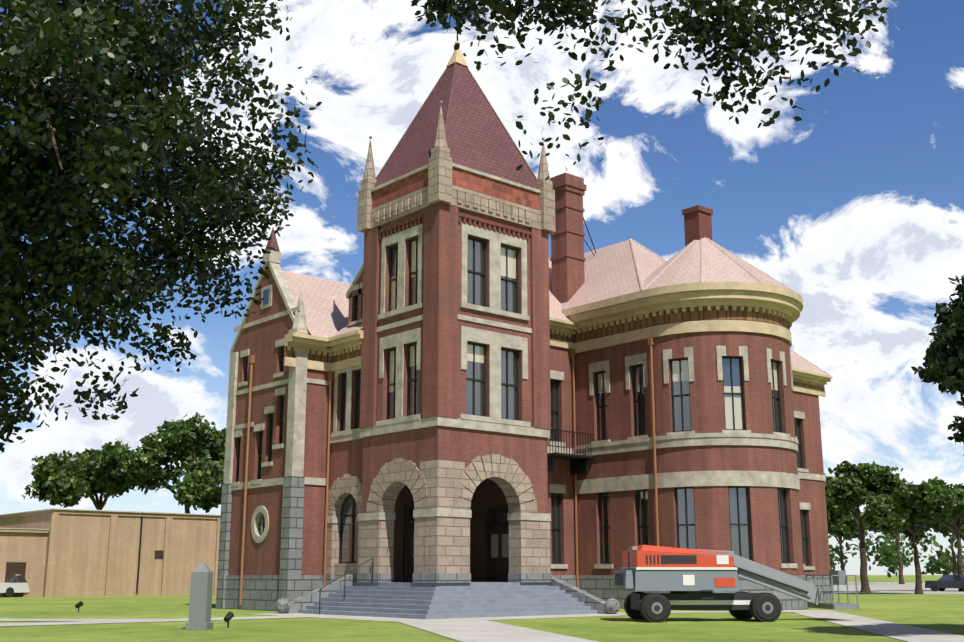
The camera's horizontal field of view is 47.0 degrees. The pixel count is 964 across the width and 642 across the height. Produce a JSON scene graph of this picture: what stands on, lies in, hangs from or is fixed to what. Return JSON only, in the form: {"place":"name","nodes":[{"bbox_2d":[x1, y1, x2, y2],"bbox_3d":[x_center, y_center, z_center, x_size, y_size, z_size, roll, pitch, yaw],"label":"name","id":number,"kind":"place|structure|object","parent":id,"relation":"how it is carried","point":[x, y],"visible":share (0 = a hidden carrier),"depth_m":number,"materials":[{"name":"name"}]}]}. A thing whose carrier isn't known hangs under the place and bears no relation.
{"place":"outdoors","nodes":[
{"label":"outdoors","id":0,"kind":"place"},
{"bbox_2d":[22,438,137,509],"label":"tree","id":1,"kind":"object","parent":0,"point":[65,480],"depth_m":105.17,"materials":[{"name":"green plant"}]},
{"bbox_2d":[0,510,219,596],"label":"annex walls","id":2,"kind":"structure","parent":0,"point":[73,553],"depth_m":78.56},
{"bbox_2d":[0,508,220,529],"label":"roof edge","id":3,"kind":"object","parent":2,"relation":"on","point":[96,510],"visible":0.2,"depth_m":79.23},
{"bbox_2d":[0,0,888,452],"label":"oak tree","id":4,"kind":"object","parent":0,"point":[50,208],"depth_m":8.92,"materials":[{"name":"green plant"}]},
{"bbox_2d":[0,575,963,641],"bbox_3d":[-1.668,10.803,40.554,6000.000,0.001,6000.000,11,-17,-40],"label":"lawn","id":5,"kind":"structure","parent":0,"point":[941,612],"depth_m":33.00,"materials":[{"name":"green plant"}]},
{"bbox_2d":[0,575,29,592],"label":"car","id":6,"kind":"object","parent":5,"relation":"on","point":[20,587],"depth_m":74.65,"materials":[{"name":"white metal"}]},
{"bbox_2d":[4,587,13,596],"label":"tyre","id":7,"kind":"object","parent":6,"relation":"attached to","point":[9,592],"visible":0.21,"depth_m":73.96,"materials":[{"name":"black rubber"}]},
{"bbox_2d":[75,601,233,627],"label":"floodlights","id":8,"kind":"object","parent":5,"relation":"on","point":[229,616],"visible":1,"depth_m":31.66,"materials":[{"name":"black metal"}]},
{"bbox_2d":[105,412,225,512],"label":"tree","id":9,"kind":"object","parent":5,"relation":"on","point":[198,487],"depth_m":105.07,"materials":[{"name":"green plant"}]},
{"bbox_2d":[185,561,213,629],"bbox_3d":[-7.802,7.612,30.765,0.600,1.850,0.600,-1,-13,4],"label":"granite marker","id":10,"kind":"object","parent":5,"relation":"on","point":[200,601],"visible":1,"depth_m":30.55,"materials":[{"name":"grey stone"}]},
{"bbox_2d":[3,506,508,596],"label":"doors","id":11,"kind":"structure","parent":5,"relation":"on","point":[497,569],"depth_m":46.41,"materials":[{"name":"brown wood"}]},
{"bbox_2d":[413,534,508,557],"bbox_3d":[-0.872,9.412,46.373,3.980,0.950,0.844,0,-13,-1],"label":"door glass","id":12,"kind":"object","parent":11,"relation":"attached to","point":[494,545],"visible":0.48,"depth_m":46.31,"materials":[{"name":"beige"}]},
{"bbox_2d":[136,3,596,613],"bbox_3d":[-8.329,3.044,68.717,17.437,27.700,46.017,6,-14,-25],"label":"iron work","id":13,"kind":"object","parent":5,"relation":"on","point":[578,463],"visible":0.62,"depth_m":51.63,"materials":[{"name":"black"}]},
{"bbox_2d":[298,582,596,618],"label":"porch steps","id":14,"kind":"structure","parent":5,"relation":"on","point":[410,600],"depth_m":41.20,"materials":[{"name":"grey concrete"}]},
{"bbox_2d":[275,575,619,613],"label":"stair side walls","id":15,"kind":"structure","parent":5,"relation":"on","point":[599,605],"depth_m":43.43,"materials":[{"name":"grey stone"}]},
{"bbox_2d":[393,479,507,581],"bbox_3d":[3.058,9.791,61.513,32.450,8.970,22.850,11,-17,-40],"label":"archway interior","id":16,"kind":"object","parent":5,"relation":"on","point":[488,493],"depth_m":47.34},
{"bbox_2d":[0,610,963,641],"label":"sidewalks","id":17,"kind":"structure","parent":5,"relation":"on","point":[482,629],"depth_m":33.30,"materials":[{"name":"concrete"}]},
{"bbox_2d":[216,476,833,610],"bbox_3d":[7.418,10.727,52.317,36.552,5.600,13.600,6,-14,-26],"label":"stone foundation","id":18,"kind":"object","parent":5,"relation":"on","point":[290,582],"visible":0.29,"depth_m":46.59,"materials":[{"name":"grey stone"}]},
{"bbox_2d":[615,555,807,610],"bbox_3d":[7.658,8.697,36.767,6.336,1.767,2.774,1,-13,-5],"label":"lift chassis","id":19,"kind":"object","parent":5,"relation":"on","point":[636,598],"visible":0.69,"depth_m":35.95,"materials":[{"name":"black metal"}]},
{"bbox_2d":[613,568,772,613],"bbox_3d":[6.857,8.912,36.640,4.708,1.444,2.746,1,-13,-5],"label":"lift body","id":20,"kind":"object","parent":19,"relation":"on","point":[634,579],"visible":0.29,"depth_m":35.62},
{"bbox_2d":[622,545,734,586],"bbox_3d":[6.477,8.133,36.772,3.183,1.330,2.183,1,-13,-5],"label":"lift engine cover","id":21,"kind":"object","parent":20,"relation":"on","point":[640,553],"visible":0.67,"depth_m":35.82,"materials":[{"name":"metal"}]},
{"bbox_2d":[626,555,749,604],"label":"lift decals","id":22,"kind":"object","parent":20,"relation":"attached to","point":[690,579],"visible":0.83,"depth_m":35.85,"materials":[{"name":"white plastic"}]},
{"bbox_2d":[624,591,781,622],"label":"lift tires","id":23,"kind":"object","parent":19,"relation":"attached to","point":[755,611],"visible":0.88,"depth_m":35.38,"materials":[{"name":"black rubber"}]},
{"bbox_2d":[629,547,822,604],"bbox_3d":[8.163,8.482,36.866,6.477,1.898,0.494,1,-13,-5],"label":"lift boom","id":24,"kind":"object","parent":19,"relation":"attached to","point":[813,595],"visible":0.6,"depth_m":36.81,"materials":[{"name":"grey metal"}]},
{"bbox_2d":[806,570,858,608],"bbox_3d":[11.701,8.987,37.096,0.855,1.235,2.185,1,-13,-5],"label":"lift basket","id":25,"kind":"object","parent":24,"relation":"attached to","point":[838,577],"visible":0.92,"depth_m":36.77,"materials":[{"name":"grey metal"}]},
{"bbox_2d":[827,510,869,569],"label":"tree","id":26,"kind":"object","parent":5,"relation":"on","point":[845,525],"depth_m":172.79,"materials":[{"name":"green plant"}]},
{"bbox_2d":[828,532,963,577],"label":"distant trees","id":27,"kind":"object","parent":5,"relation":"on","point":[888,559],"visible":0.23,"depth_m":260.90,"materials":[{"name":"green plant"}]},
{"bbox_3d":[14.141,3.530,27.496,6.768,8.748,4.207,11,-17,-40],"label":"pine trunk","id":28,"kind":"object","parent":5,"relation":"on","visible":0},
{"bbox_2d":[911,275,963,455],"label":"pine tree","id":29,"kind":"object","parent":28,"relation":"on","point":[944,357],"visible":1,"depth_m":26.51,"materials":[{"name":"green plant"}]},
{"bbox_2d":[0,0,963,574],"label":"sky","id":30,"kind":"structure","parent":0,"point":[855,206],"materials":[{"name":"blue"}]},
{"bbox_2d":[228,172,829,581],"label":"walls","id":31,"kind":"structure","parent":0,"point":[441,382],"depth_m":47.38,"materials":[{"name":"red brick"}]},
{"bbox_2d":[239,337,658,604],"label":"downspouts","id":32,"kind":"object","parent":31,"relation":"attached to","point":[331,373],"visible":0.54,"depth_m":49.20,"materials":[{"name":"orange metal"}]},
{"bbox_2d":[372,167,539,209],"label":"parapet panels","id":33,"kind":"object","parent":31,"relation":"on","point":[465,180],"visible":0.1,"depth_m":46.18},
{"bbox_2d":[357,101,555,233],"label":"pinnacles","id":34,"kind":"object","parent":31,"relation":"on","point":[440,176],"visible":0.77,"depth_m":47.49,"materials":[{"name":"stone"}]},
{"bbox_2d":[236,236,808,565],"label":"window frames","id":35,"kind":"structure","parent":31,"relation":"attached to","point":[473,379],"depth_m":48.22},
{"bbox_2d":[238,239,807,564],"bbox_3d":[6.855,5.063,53.186,33.979,12.970,12.633,7,-14,-26],"label":"window glass","id":36,"kind":"object","parent":31,"relation":"attached to","point":[497,516],"visible":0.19,"depth_m":47.77,"materials":[{"name":"black glass"}]},
{"bbox_2d":[223,163,825,569],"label":"stone trim","id":37,"kind":"structure","parent":31,"relation":"attached to","point":[297,380],"depth_m":47.45,"materials":[{"name":"beige stone"}]},
{"bbox_2d":[265,62,537,251],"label":"roof tower","id":38,"kind":"structure","parent":37,"relation":"on","point":[478,137],"depth_m":47.65,"materials":[{"name":"red tile"}]},
{"bbox_2d":[446,41,467,66],"bbox_3d":[-1.103,-11.968,49.620,0.753,1.240,0.658,11,-17,-40],"label":"roof finial","id":39,"kind":"object","parent":38,"relation":"on","point":[457,56],"visible":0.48,"depth_m":49.40,"materials":[{"name":"beige paint"}]},
{"bbox_2d":[378,205,712,246],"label":"dark brick trim","id":40,"kind":"structure","parent":31,"relation":"attached to","point":[697,222],"depth_m":46.90,"materials":[{"name":"red brick"}]},
{"bbox_2d":[284,306,824,390],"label":"dentil molding","id":41,"kind":"structure","parent":31,"relation":"attached to","point":[712,314],"depth_m":49.84,"materials":[{"name":"beige stone"}]},
{"bbox_2d":[282,237,830,375],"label":"roof","id":42,"kind":"structure","parent":31,"relation":"on","point":[630,265],"depth_m":52.03,"materials":[{"name":"pink tile"}]},
{"bbox_2d":[284,281,832,396],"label":"cornice","id":43,"kind":"structure","parent":31,"relation":"attached to","point":[785,303],"depth_m":49.78,"materials":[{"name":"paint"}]},
{"bbox_2d":[389,240,777,428],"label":"window blinds","id":44,"kind":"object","parent":31,"relation":"attached to","point":[479,354],"depth_m":46.72,"materials":[{"name":"beige fabric"}]},
{"bbox_2d":[824,461,905,591],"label":"tree","id":45,"kind":"object","parent":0,"point":[848,484],"depth_m":93.88,"materials":[{"name":"green plant"}]},
{"bbox_2d":[834,582,963,593],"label":"street asphalt","id":46,"kind":"structure","parent":0,"point":[893,587],"depth_m":120.29,"materials":[{"name":"grey asphalt"}]},
{"bbox_2d":[862,494,918,583],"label":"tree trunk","id":47,"kind":"object","parent":46,"relation":"on","point":[895,536],"depth_m":175.31,"materials":[{"name":"brown plant"}]},
{"bbox_2d":[900,476,963,590],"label":"tree","id":48,"kind":"object","parent":46,"relation":"on","point":[958,508],"depth_m":100.37,"materials":[{"name":"green plant"}]},
{"bbox_2d":[925,581,963,587],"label":"dark car","id":49,"kind":"object","parent":46,"relation":"on","point":[948,584],"visible":0.9,"depth_m":98.96,"materials":[{"name":"grey paint"}]},
{"bbox_2d":[930,584,963,590],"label":"dark car tyres","id":50,"kind":"object","parent":49,"relation":"attached to","point":[933,587],"visible":0.71,"depth_m":99.60,"materials":[{"name":"black rubber"}]},
{"bbox_2d":[937,575,963,580],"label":"car window","id":51,"kind":"structure","parent":49,"relation":"attached to","point":[952,578],"depth_m":98.82,"materials":[{"name":"glass"}]},
{"bbox_2d":[862,480,959,593],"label":"tree","id":52,"kind":"object","parent":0,"point":[918,501],"depth_m":85.38,"materials":[{"name":"green plant"}]},
{"bbox_2d":[931,518,963,574],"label":"tree","id":53,"kind":"object","parent":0,"point":[946,528],"depth_m":216.05,"materials":[{"name":"green plant"}]}
]}

